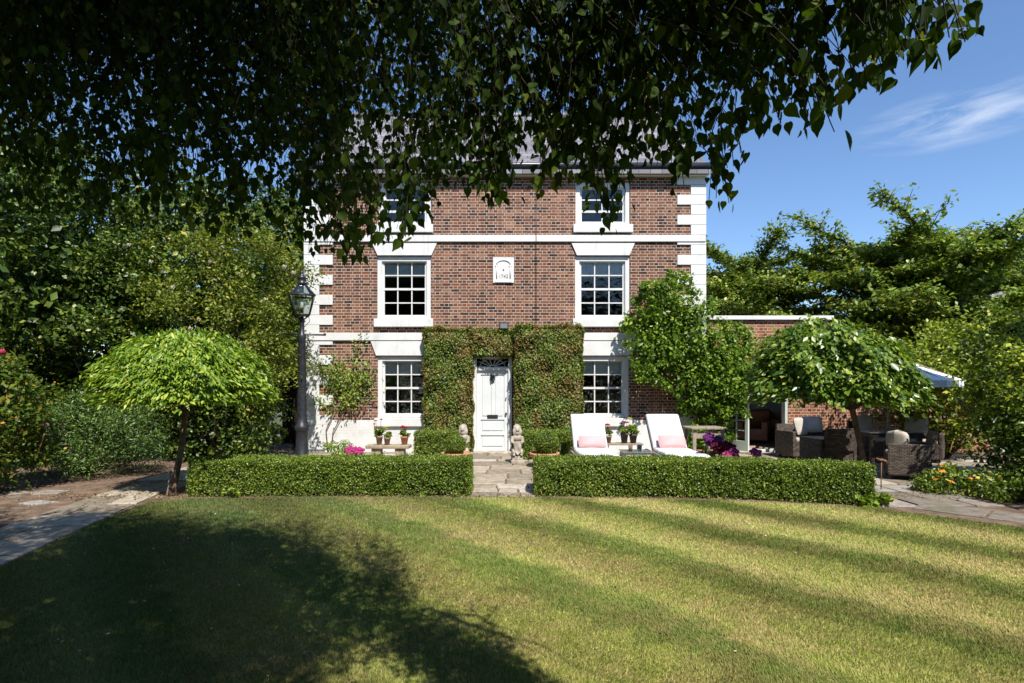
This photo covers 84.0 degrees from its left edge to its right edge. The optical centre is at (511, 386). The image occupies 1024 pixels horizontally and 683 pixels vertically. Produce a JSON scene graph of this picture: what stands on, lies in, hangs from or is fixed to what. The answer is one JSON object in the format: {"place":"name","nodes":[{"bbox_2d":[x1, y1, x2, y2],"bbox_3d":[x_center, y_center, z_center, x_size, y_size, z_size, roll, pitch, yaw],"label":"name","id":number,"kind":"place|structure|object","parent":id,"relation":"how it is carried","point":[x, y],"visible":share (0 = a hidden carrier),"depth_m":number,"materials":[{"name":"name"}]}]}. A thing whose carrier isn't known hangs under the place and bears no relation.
{"place":"outdoors","nodes":[
{"label":"outdoors","id":0,"kind":"place"},
{"bbox_2d":[0,481,187,564],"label":"side path","id":1,"kind":"structure","parent":0,"point":[44,529],"depth_m":6.84,"materials":[{"name":"stone"}]},
{"bbox_2d":[2,390,281,428],"bbox_3d":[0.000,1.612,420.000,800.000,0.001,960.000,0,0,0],"label":"ground","id":2,"kind":"structure","parent":0,"point":[277,420],"depth_m":27.38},
{"bbox_2d":[88,350,281,402],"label":"distant woodland","id":3,"kind":"object","parent":2,"relation":"on","point":[259,358],"depth_m":49.80,"materials":[{"name":"green plant"}]},
{"bbox_2d":[706,255,797,315],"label":"cherry tree","id":4,"kind":"object","parent":2,"relation":"on","point":[707,296],"visible":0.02,"depth_m":23.67,"materials":[{"name":"green plant"}]},
{"bbox_2d":[946,283,1009,303],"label":"cherry tree","id":5,"kind":"object","parent":2,"relation":"on","point":[995,289],"visible":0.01,"depth_m":22.39,"materials":[{"name":"green plant"}]},
{"bbox_2d":[961,258,1023,320],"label":"cherry tree","id":6,"kind":"object","parent":2,"relation":"on","point":[1017,282],"visible":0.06,"depth_m":21.52,"materials":[{"name":"green plant"}]},
{"bbox_2d":[138,453,291,480],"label":"back path","id":7,"kind":"structure","parent":0,"point":[159,477],"depth_m":10.07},
{"bbox_2d":[112,197,329,455],"bbox_3d":[-6.192,-1.223,12.227,4.438,5.684,3.052,0,0,0],"label":"tree","id":8,"kind":"object","parent":7,"relation":"on","point":[286,350],"visible":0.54,"depth_m":11.85,"materials":[{"name":"green plant"}]},
{"bbox_2d":[255,411,271,454],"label":"ivy pillar","id":9,"kind":"structure","parent":7,"relation":"on","point":[269,451],"depth_m":13.39,"materials":[{"name":"plant"}]},
{"bbox_2d":[269,422,288,444],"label":"fern","id":10,"kind":"object","parent":9,"relation":"attached to","point":[283,432],"visible":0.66,"depth_m":13.51,"materials":[{"name":"green plant"}]},
{"bbox_2d":[401,402,413,412],"bbox_3d":[-2.604,0.553,14.233,0.288,0.348,0.169,0,0,14],"label":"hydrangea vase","id":11,"kind":"object","parent":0,"point":[405,406],"visible":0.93,"depth_m":14.19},
{"bbox_2d":[471,484,534,496],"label":"garden path","id":12,"kind":"structure","parent":0,"point":[482,490],"depth_m":8.73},
{"bbox_2d":[0,495,1023,682],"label":"lawn","id":13,"kind":"structure","parent":0,"point":[481,528],"depth_m":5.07,"materials":[{"name":"plant"}]},
{"bbox_2d":[78,504,766,675],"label":"daisies","id":14,"kind":"object","parent":13,"relation":"on","point":[308,546],"visible":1,"depth_m":5.56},
{"bbox_2d":[0,0,984,266],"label":"birch tree","id":15,"kind":"object","parent":13,"relation":"on","point":[324,42],"visible":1,"depth_m":1.87,"materials":[{"name":"green plant"}]},
{"bbox_2d":[0,499,1018,682],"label":"fallen leaves","id":16,"kind":"object","parent":13,"relation":"on","point":[304,652],"visible":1,"depth_m":4.63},
{"bbox_2d":[0,429,1023,565],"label":"soil","id":17,"kind":"structure","parent":0,"point":[111,483],"depth_m":8.50,"materials":[{"name":"soil"}]},
{"bbox_2d":[0,342,68,489],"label":"mixed shrub","id":18,"kind":"object","parent":17,"relation":"on","point":[31,409],"visible":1,"depth_m":8.87,"materials":[{"name":"green plant"}]},
{"bbox_2d":[1,490,69,505],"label":"stepping stones","id":19,"kind":"object","parent":17,"relation":"on","point":[38,502],"visible":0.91,"depth_m":8.48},
{"bbox_2d":[27,422,49,483],"bbox_3d":[-7.530,1.057,9.004,0.502,0.996,0.087,0,0,15],"label":"garden light","id":20,"kind":"object","parent":17,"relation":"on","point":[46,424],"visible":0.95,"depth_m":8.97,"materials":[{"name":"metal"}]},
{"bbox_2d":[0,125,99,392],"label":"evergreen tree","id":21,"kind":"object","parent":17,"relation":"on","point":[21,213],"visible":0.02,"depth_m":14.26,"materials":[{"name":"green plant"}]},
{"bbox_2d":[0,91,140,424],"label":"evergreen tree","id":22,"kind":"object","parent":17,"relation":"on","point":[17,242],"visible":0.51,"depth_m":10.95,"materials":[{"name":"green plant"}]},
{"bbox_2d":[11,359,160,462],"bbox_3d":[-9.100,0.416,12.124,3.230,2.422,2.207,0,0,0],"label":"laurel bush","id":23,"kind":"object","parent":17,"relation":"on","point":[82,369],"visible":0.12,"depth_m":11.85,"materials":[{"name":"green plant"}]},
{"bbox_2d":[3,383,172,479],"bbox_3d":[-7.656,0.778,10.304,2.934,1.701,2.178,0,0,0],"label":"yew bush","id":24,"kind":"object","parent":17,"relation":"on","point":[79,464],"visible":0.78,"depth_m":10.17,"materials":[{"name":"green plant"}]},
{"bbox_2d":[0,211,176,459],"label":"rambling shrub","id":25,"kind":"object","parent":17,"relation":"on","point":[88,327],"visible":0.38,"depth_m":11.48,"materials":[{"name":"green plant"}]},
{"bbox_2d":[46,147,285,453],"bbox_3d":[-7.900,-2.106,13.524,5.353,7.466,4.192,0,0,0],"label":"evergreen tree","id":26,"kind":"object","parent":17,"relation":"on","point":[175,223],"visible":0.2,"depth_m":12.62,"materials":[{"name":"green plant"}]},
{"bbox_2d":[74,326,282,495],"bbox_3d":[-5.000,0.329,8.724,2.664,2.582,2.601,0,0,-29],"label":"dome tree","id":27,"kind":"object","parent":17,"relation":"on","point":[184,370],"visible":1,"depth_m":8.07,"materials":[{"name":"green plant"}]},
{"bbox_2d":[128,395,296,460],"bbox_3d":[-6.677,0.511,12.534,3.752,2.230,1.887,0,0,0],"label":"laurel bush","id":28,"kind":"object","parent":17,"relation":"on","point":[251,438],"visible":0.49,"depth_m":12.19,"materials":[{"name":"green plant"}]},
{"bbox_2d":[221,485,240,497],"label":"edging plant","id":29,"kind":"object","parent":17,"relation":"on","point":[233,491],"visible":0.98,"depth_m":8.22,"materials":[{"name":"green plant"}]},
{"bbox_2d":[213,171,303,400],"bbox_3d":[-6.963,-2.554,17.485,5.622,8.357,4.589,0,0,0],"label":"evergreen tree","id":30,"kind":"object","parent":17,"relation":"on","point":[288,224],"visible":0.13,"depth_m":16.59,"materials":[{"name":"green plant"}]},
{"bbox_2d":[258,285,303,446],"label":"tree","id":31,"kind":"object","parent":17,"relation":"on","point":[295,326],"visible":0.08,"depth_m":14.67,"materials":[{"name":"green plant"}]},
{"bbox_2d":[185,451,475,496],"bbox_3d":[-2.683,1.308,8.656,4.269,0.632,0.904,0,0,0],"label":"box hedge","id":32,"kind":"object","parent":17,"relation":"on","point":[374,474],"visible":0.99,"depth_m":8.37,"materials":[{"name":"green plant"}]},
{"bbox_2d":[0,456,963,545],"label":"leaf litter","id":33,"kind":"object","parent":17,"relation":"on","point":[138,493],"visible":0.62,"depth_m":8.32,"materials":[{"name":"plant"}]},
{"bbox_2d":[297,67,711,453],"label":"house","id":34,"kind":"structure","parent":17,"relation":"on","point":[552,257],"depth_m":13.90,"materials":[{"name":"red brick"}]},
{"bbox_2d":[282,366,297,443],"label":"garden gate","id":35,"kind":"structure","parent":34,"relation":"attached to","point":[287,439],"depth_m":15.60,"materials":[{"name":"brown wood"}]},
{"bbox_2d":[307,328,386,451],"bbox_3d":[-3.969,0.081,13.640,1.913,2.996,0.418,0,0,0],"label":"climbing rose","id":36,"kind":"object","parent":34,"relation":"attached to","point":[351,381],"visible":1,"depth_m":13.74,"materials":[{"name":"green plant"}]},
{"bbox_2d":[374,356,427,425],"bbox_3d":[-2.644,0.101,13.941,1.403,1.713,0.283,0,0,0],"label":"window","id":37,"kind":"structure","parent":34,"relation":"in","point":[394,365],"depth_m":13.95,"materials":[{"name":"white paint"}]},
{"bbox_2d":[374,256,432,326],"bbox_3d":[-2.638,-2.330,13.941,1.439,1.737,0.283,0,0,0],"label":"window","id":38,"kind":"structure","parent":34,"relation":"in","point":[397,267],"depth_m":13.94,"materials":[{"name":"white paint"}]},
{"bbox_2d":[375,183,432,232],"bbox_3d":[-2.620,-4.382,13.932,1.403,1.248,0.265,0,0,0],"label":"window","id":39,"kind":"structure","parent":34,"relation":"in","point":[428,226],"depth_m":13.84,"materials":[{"name":"white paint"}]},
{"bbox_2d":[477,371,507,450],"bbox_3d":[-0.476,0.585,13.920,0.767,1.970,0.100,0,0,0],"label":"door","id":40,"kind":"structure","parent":34,"relation":"in","point":[492,386],"depth_m":13.93,"materials":[{"name":"paint"}]},
{"bbox_2d":[421,322,584,452],"bbox_3d":[-0.214,0.010,13.622,3.946,3.144,0.657,0,0,0],"label":"climbing ivy","id":41,"kind":"object","parent":34,"relation":"attached to","point":[548,366],"depth_m":13.50,"materials":[{"name":"green plant"}]},
{"bbox_2d":[573,256,629,326],"bbox_3d":[2.211,-2.330,13.941,1.464,1.737,0.283,0,0,0],"label":"window","id":42,"kind":"structure","parent":34,"relation":"in","point":[594,267],"depth_m":13.97,"materials":[{"name":"white paint"}]},
{"bbox_2d":[573,183,632,232],"bbox_3d":[2.217,-4.382,13.932,1.451,1.248,0.265,0,0,0],"label":"window","id":43,"kind":"structure","parent":34,"relation":"in","point":[579,226],"depth_m":13.94,"materials":[{"name":"white paint"}]},
{"bbox_2d":[578,356,631,425],"bbox_3d":[2.205,0.101,13.941,1.427,1.713,0.283,0,0,0],"label":"window","id":44,"kind":"structure","parent":34,"relation":"in","point":[594,365],"depth_m":13.99,"materials":[{"name":"white paint"}]},
{"bbox_2d":[618,267,760,452],"bbox_3d":[4.259,-0.547,13.275,3.495,4.505,1.286,0,0,0],"label":"wisteria","id":45,"kind":"object","parent":34,"relation":"attached to","point":[729,364],"visible":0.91,"depth_m":13.23,"materials":[{"name":"green plant"}]},
{"bbox_2d":[530,451,876,504],"bbox_3d":[2.695,1.310,8.427,4.872,0.628,1.068,0,0,9],"label":"box hedge","id":46,"kind":"object","parent":17,"relation":"on","point":[819,479],"visible":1,"depth_m":8.22,"materials":[{"name":"green plant"}]},
{"bbox_2d":[706,316,833,451],"bbox_3d":[6.331,-0.077,16.213,3.153,3.354,5.674,0,0,0],"label":"garden room","id":47,"kind":"object","parent":17,"relation":"on","point":[785,412],"visible":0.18,"depth_m":14.05,"materials":[{"name":"orange brick"}]},
{"bbox_2d":[725,395,748,451],"bbox_3d":[5.393,0.862,13.702,0.082,1.317,0.700,0,0,-28],"label":"french door","id":48,"kind":"structure","parent":47,"relation":"in","point":[741,445],"depth_m":13.48,"materials":[{"name":"white paint"}]},
{"bbox_2d":[737,410,769,443],"bbox_3d":[6.752,1.102,15.913,0.800,0.884,0.870,0,0,29],"label":"armchair","id":49,"kind":"object","parent":47,"relation":"on","point":[759,425],"visible":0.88,"depth_m":15.69,"materials":[{"name":"fabric"}]},
{"bbox_2d":[753,409,781,437],"bbox_3d":[7.942,1.102,17.012,1.300,0.884,0.870,0,0,-34],"label":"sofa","id":50,"kind":"object","parent":47,"relation":"in","point":[773,422],"visible":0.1,"depth_m":16.46,"materials":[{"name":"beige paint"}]},
{"bbox_2d":[783,398,787,423],"bbox_3d":[6.586,0.862,13.706,0.082,1.317,0.700,0,0,27],"label":"french door","id":51,"kind":"structure","parent":47,"relation":"in","point":[785,407],"depth_m":13.39,"materials":[{"name":"white paint"}]},
{"bbox_2d":[706,218,898,324],"bbox_3d":[9.296,-2.100,20.352,6.850,7.439,7.417,0,0,-35],"label":"cherry tree","id":52,"kind":"object","parent":17,"relation":"on","point":[737,299],"visible":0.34,"depth_m":20.04,"materials":[{"name":"green plant"}]},
{"bbox_2d":[744,311,943,461],"bbox_3d":[5.258,0.193,9.260,2.747,2.855,2.686,0,0,19],"label":"dome tree","id":53,"kind":"object","parent":17,"relation":"on","point":[843,366],"visible":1,"depth_m":8.55,"materials":[{"name":"green plant"}]},
{"bbox_2d":[715,208,1019,348],"bbox_3d":[11.765,-2.175,18.787,9.543,7.589,6.572,0,0,0],"label":"cherry tree","id":54,"kind":"object","parent":17,"relation":"on","point":[865,252],"visible":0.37,"depth_m":18.62,"materials":[{"name":"green plant"}]},
{"bbox_2d":[851,492,896,507],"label":"edging plant","id":55,"kind":"object","parent":17,"relation":"on","point":[881,498],"visible":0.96,"depth_m":7.61,"materials":[{"name":"green plant"}]},
{"bbox_2d":[819,180,1023,350],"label":"cherry tree","id":56,"kind":"object","parent":17,"relation":"on","point":[949,255],"visible":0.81,"depth_m":16.43,"materials":[{"name":"green plant"}]},
{"bbox_2d":[829,379,1021,450],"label":"garden wall","id":57,"kind":"structure","parent":17,"relation":"on","point":[838,418],"depth_m":14.30,"materials":[{"name":"red brick"}]},
{"bbox_2d":[874,485,1004,506],"bbox_3d":[5.778,1.601,8.445,1.642,0.039,1.677,0,0,0],"label":"patio edge","id":58,"kind":"object","parent":17,"relation":"on","point":[924,500],"visible":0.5,"depth_m":8.01,"materials":[{"name":"stone"}]},
{"bbox_2d":[876,458,887,488],"bbox_3d":[5.685,1.327,8.750,0.182,0.483,0.060,0,0,0],"label":"garden stake","id":59,"kind":"object","parent":58,"relation":"on","point":[883,460],"visible":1,"depth_m":8.74,"materials":[{"name":"wood"}]},
{"bbox_2d":[863,315,1020,458],"bbox_3d":[9.623,0.011,12.627,4.087,3.222,2.606,0,0,0],"label":"golden shrub","id":60,"kind":"object","parent":17,"relation":"on","point":[955,431],"visible":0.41,"depth_m":12.27,"materials":[{"name":"green plant"}]},
{"bbox_2d":[890,307,999,377],"bbox_3d":[13.835,-0.594,18.256,5.210,4.460,4.532,0,0,27],"label":"bushy tree","id":61,"kind":"object","parent":17,"relation":"on","point":[921,327],"depth_m":17.51,"materials":[{"name":"green plant"}]},
{"bbox_2d":[906,461,989,494],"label":"bedding plant","id":62,"kind":"object","parent":17,"relation":"on","point":[951,473],"visible":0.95,"depth_m":8.53,"materials":[{"name":"green plant"}]},
{"bbox_2d":[928,289,1023,373],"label":"bushy tree","id":63,"kind":"object","parent":17,"relation":"on","point":[978,316],"depth_m":17.06,"materials":[{"name":"green plant"}]},
{"bbox_2d":[940,305,1023,490],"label":"golden shrub","id":64,"kind":"object","parent":17,"relation":"on","point":[1009,358],"visible":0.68,"depth_m":9.07,"materials":[{"name":"green plant"}]},
{"bbox_2d":[959,466,1023,502],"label":"bedding plant","id":65,"kind":"object","parent":17,"relation":"on","point":[1001,491],"visible":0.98,"depth_m":7.90,"materials":[{"name":"green plant"}]},
{"bbox_2d":[964,389,1023,495],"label":"dark shrub","id":66,"kind":"object","parent":17,"relation":"on","point":[1018,424],"visible":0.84,"depth_m":8.40,"materials":[{"name":"green plant"}]},
{"bbox_2d":[0,0,1023,353],"label":"sky","id":67,"kind":"structure","parent":0,"point":[959,127],"materials":[{"name":"blue"}]},
{"bbox_2d":[619,449,651,456],"bbox_3d":[2.265,1.377,10.460,0.500,0.405,0.550,0,0,0],"label":"rattan table","id":68,"kind":"object","parent":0,"point":[636,452],"visible":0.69,"depth_m":10.27,"materials":[{"name":"grey glass"}]},
{"bbox_2d":[293,452,1005,484],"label":"patio","id":69,"kind":"structure","parent":0,"point":[499,470],"depth_m":11.11,"materials":[{"name":"stone"}]},
{"bbox_2d":[279,270,325,455],"bbox_3d":[-4.420,-0.439,12.004,0.922,4.078,0.522,0,0,-24],"label":"lamp post","id":70,"kind":"object","parent":69,"relation":"on","point":[301,427],"visible":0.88,"depth_m":11.93,"materials":[{"name":"black metal"}]},
{"bbox_2d":[319,439,354,454],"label":"yellow foliage plant","id":71,"kind":"object","parent":69,"relation":"on","point":[333,447],"visible":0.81,"depth_m":12.87,"materials":[{"name":"green plant"}]},
{"bbox_2d":[344,445,364,454],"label":"magenta flowers","id":72,"kind":"object","parent":69,"relation":"on","point":[355,450],"visible":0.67,"depth_m":10.55,"materials":[{"name":"pink plant"}]},
{"bbox_2d":[365,444,411,455],"bbox_3d":[-2.675,1.425,12.350,0.944,0.350,0.340,0,0,0],"label":"stone bench","id":73,"kind":"object","parent":69,"relation":"on","point":[398,448],"visible":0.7,"depth_m":12.19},
{"bbox_2d":[373,419,384,444],"bbox_3d":[-2.889,0.963,12.339,0.267,0.573,0.284,0,0,0],"label":"flower pot","id":74,"kind":"object","parent":73,"relation":"on","point":[378,432],"visible":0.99,"depth_m":12.28,"materials":[{"name":"ceramic"}]},
{"bbox_2d":[383,426,391,444],"bbox_3d":[-2.685,1.040,12.267,0.206,0.419,0.221,0,0,-30],"label":"flower pot","id":75,"kind":"object","parent":73,"relation":"on","point":[387,438],"visible":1,"depth_m":12.22,"materials":[{"name":"ceramic"}]},
{"bbox_2d":[398,425,410,444],"bbox_3d":[-2.330,1.038,12.353,0.290,0.425,0.206,0,0,0],"label":"flower pot","id":76,"kind":"object","parent":73,"relation":"on","point":[404,436],"visible":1,"depth_m":12.30,"materials":[{"name":"ceramic"}]},
{"bbox_2d":[413,428,458,456],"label":"box hedge","id":77,"kind":"object","parent":69,"relation":"on","point":[427,442],"visible":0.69,"depth_m":12.51,"materials":[{"name":"green plant"}]},
{"bbox_2d":[441,434,470,455],"bbox_3d":[-1.112,1.256,11.300,0.597,0.649,0.597,0,0,0],"label":"planted bowl","id":78,"kind":"object","parent":69,"relation":"on","point":[455,443],"visible":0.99,"depth_m":11.18,"materials":[{"name":"ceramic"}]},
{"bbox_2d":[459,424,469,450],"bbox_3d":[-1.023,1.183,11.999,0.288,0.815,0.311,0,0,7],"label":"lion statue","id":79,"kind":"object","parent":69,"relation":"on","point":[463,430],"visible":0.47,"depth_m":11.92,"materials":[{"name":"stone"}]},
{"bbox_2d":[510,424,523,463],"bbox_3d":[0.105,1.183,11.899,0.288,0.815,0.311,0,0,-7],"label":"lion statue","id":80,"kind":"object","parent":69,"relation":"on","point":[517,440],"visible":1,"depth_m":11.79,"materials":[{"name":"stone"}]},
{"bbox_2d":[529,429,559,466],"bbox_3d":[0.645,1.206,11.300,0.598,0.748,0.597,0,0,0],"label":"planted bowl","id":81,"kind":"object","parent":69,"relation":"on","point":[545,441],"visible":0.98,"depth_m":11.15,"materials":[{"name":"ceramic"}]},
{"bbox_2d":[521,428,571,459],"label":"box hedge","id":82,"kind":"object","parent":69,"relation":"on","point":[564,437],"visible":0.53,"depth_m":12.52,"materials":[{"name":"green plant"}]},
{"bbox_2d":[569,414,619,456],"bbox_3d":[1.580,1.080,11.027,0.780,1.020,2.145,0,0,0],"label":"sun lounger","id":83,"kind":"object","parent":69,"relation":"on","point":[586,424],"visible":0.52,"depth_m":11.68,"materials":[{"name":"white wood"}]},
{"bbox_2d":[578,435,605,447],"bbox_3d":[1.600,1.085,11.360,0.560,0.270,0.130,0,-31,0],"label":"pillow","id":84,"kind":"object","parent":83,"relation":"on","point":[592,441],"visible":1,"depth_m":11.30,"materials":[{"name":"pink fabric"}]},
{"bbox_2d":[607,442,643,448],"bbox_3d":[2.487,1.427,12.750,0.852,0.345,0.320,0,0,0],"label":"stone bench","id":85,"kind":"object","parent":69,"relation":"on","point":[627,443],"visible":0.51,"depth_m":12.64,"materials":[{"name":"beige stone"}]},
{"bbox_2d":[605,423,612,442],"bbox_3d":[2.178,1.033,12.758,0.214,0.442,0.184,0,0,0],"label":"flower pot","id":86,"kind":"object","parent":85,"relation":"on","point":[608,432],"visible":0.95,"depth_m":12.71,"materials":[{"name":"ceramic"}]},
{"bbox_2d":[618,421,631,442],"bbox_3d":[2.539,1.004,12.704,0.348,0.500,0.340,0,0,0],"label":"flower pot","id":87,"kind":"object","parent":85,"relation":"on","point":[624,433],"visible":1,"depth_m":12.66,"materials":[{"name":"green plant"}]},
{"bbox_2d":[626,417,639,442],"bbox_3d":[2.702,0.962,12.755,0.299,0.585,0.378,0,0,43],"label":"flower pot","id":88,"kind":"object","parent":85,"relation":"on","point":[633,434],"visible":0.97,"depth_m":12.67,"materials":[{"name":"green plant"}]},
{"bbox_2d":[645,414,709,459],"bbox_3d":[3.170,1.080,11.008,0.780,1.020,2.145,0,0,0],"label":"sun lounger","id":89,"kind":"object","parent":69,"relation":"on","point":[662,424],"visible":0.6,"depth_m":11.65,"materials":[{"name":"white wood"}]},
{"bbox_2d":[658,435,685,447],"bbox_3d":[3.190,1.085,11.340,0.560,0.290,0.130,0,-31,-3],"label":"pillow","id":90,"kind":"object","parent":89,"relation":"on","point":[671,441],"visible":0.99,"depth_m":11.28,"materials":[{"name":"pink fabric"}]},
{"bbox_2d":[696,446,702,453],"bbox_3d":[3.780,1.306,11.500,0.170,0.228,0.170,0,0,0],"label":"flower pot","id":91,"kind":"object","parent":69,"relation":"on","point":[699,449],"visible":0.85,"depth_m":11.46,"materials":[{"name":"ceramic"}]},
{"bbox_2d":[682,426,727,456],"bbox_3d":[3.908,1.205,11.560,0.715,0.790,0.680,0,0,0],"label":"wooden table","id":92,"kind":"object","parent":69,"relation":"on","point":[695,434],"visible":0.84,"depth_m":11.28,"materials":[{"name":"brown wood"}]},
{"bbox_2d":[703,432,722,455],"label":"purple flowers","id":93,"kind":"object","parent":69,"relation":"on","point":[709,438],"visible":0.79,"depth_m":10.23,"materials":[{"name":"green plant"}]},
{"bbox_2d":[710,440,736,455],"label":"crimson flowers","id":94,"kind":"object","parent":69,"relation":"on","point":[719,447],"visible":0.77,"depth_m":9.92,"materials":[{"name":"red plant"}]},
{"bbox_2d":[722,447,761,456],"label":"magenta flowers","id":95,"kind":"object","parent":69,"relation":"on","point":[755,452],"visible":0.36,"depth_m":9.54,"materials":[{"name":"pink plant"}]},
{"bbox_2d":[775,424,824,459],"bbox_3d":[6.621,1.220,12.827,1.130,0.740,0.855,0,0,-6],"label":"rattan sofa","id":96,"kind":"object","parent":69,"relation":"on","point":[787,436],"visible":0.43,"depth_m":12.75,"materials":[{"name":"brown wicker"}]},
{"bbox_2d":[793,418,807,434],"bbox_3d":[6.466,0.880,12.750,0.420,0.400,0.140,0,-17,-34],"label":"cushion","id":97,"kind":"object","parent":96,"relation":"on","point":[800,426],"visible":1,"depth_m":12.66,"materials":[{"name":"beige fabric"}]},
{"bbox_2d":[801,416,822,431],"bbox_3d":[6.776,0.840,12.850,0.460,0.380,0.140,0,-20,6],"label":"cushion","id":98,"kind":"object","parent":96,"relation":"on","point":[814,423],"visible":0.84,"depth_m":12.79,"materials":[{"name":"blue fabric"}]},
{"bbox_2d":[799,428,856,460],"bbox_3d":[6.048,1.180,10.823,0.750,0.820,0.755,0,0,-9],"label":"rattan chair","id":99,"kind":"object","parent":69,"relation":"on","point":[838,444],"visible":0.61,"depth_m":10.56,"materials":[{"name":"brown wicker"}]},
{"bbox_2d":[846,421,884,460],"bbox_3d":[7.964,1.180,12.677,0.750,0.820,0.755,0,0,-6],"label":"rattan chair","id":100,"kind":"object","parent":69,"relation":"on","point":[879,446],"visible":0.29,"depth_m":12.30,"materials":[{"name":"wicker"}]},
{"bbox_2d":[857,415,874,428],"bbox_3d":[7.843,0.820,12.650,0.440,0.400,0.130,0,-14,-6],"label":"cushion","id":101,"kind":"object","parent":100,"relation":"on","point":[865,422],"visible":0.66,"depth_m":12.60,"materials":[{"name":"grey fabric"}]},
{"bbox_2d":[860,429,924,464],"bbox_3d":[7.283,1.230,11.225,1.060,0.740,1.010,0,0,0],"label":"dining table","id":102,"kind":"object","parent":69,"relation":"on","point":[872,434],"visible":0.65,"depth_m":10.77,"materials":[{"name":"brown wicker"}]},
{"bbox_2d":[884,431,938,478],"bbox_3d":[6.958,1.180,9.913,0.755,0.820,0.750,0,0,29],"label":"rattan chair","id":103,"kind":"object","parent":69,"relation":"on","point":[911,458],"visible":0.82,"depth_m":9.64,"materials":[{"name":"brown wicker"}]},
{"bbox_2d":[885,430,908,444],"bbox_3d":[6.837,0.940,10.100,0.160,0.360,0.400,0,0,-17],"label":"cushion","id":104,"kind":"object","parent":103,"relation":"on","point":[897,437],"visible":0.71,"depth_m":10.03,"materials":[{"name":"beige fabric"}]},
{"bbox_2d":[875,363,965,463],"bbox_3d":[7.929,0.395,12.000,2.411,2.409,2.411,0,0,-34],"label":"parasol","id":105,"kind":"object","parent":69,"relation":"on","point":[936,376],"visible":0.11,"depth_m":11.07,"materials":[{"name":"fabric"}]},
{"bbox_2d":[909,422,944,463],"bbox_3d":[8.841,1.180,12.259,0.750,0.820,0.755,0,0,40],"label":"rattan chair","id":106,"kind":"object","parent":69,"relation":"on","point":[939,454],"visible":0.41,"depth_m":11.81,"materials":[{"name":"brown wicker"}]},
{"bbox_2d":[905,416,928,433],"bbox_3d":[8.676,0.820,12.200,0.420,0.400,0.130,0,-14,40],"label":"cushion","id":107,"kind":"object","parent":106,"relation":"on","point":[919,425],"visible":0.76,"depth_m":12.14,"materials":[{"name":"grey fabric"}]},
{"bbox_2d":[864,291,1003,308],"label":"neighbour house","id":108,"kind":"structure","parent":0,"point":[999,293],"depth_m":40.89,"materials":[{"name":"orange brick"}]},
{"bbox_2d":[912,505,1023,522],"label":"path","id":109,"kind":"structure","parent":0,"point":[984,513],"depth_m":7.20,"materials":[{"name":"stone"}]}
]}

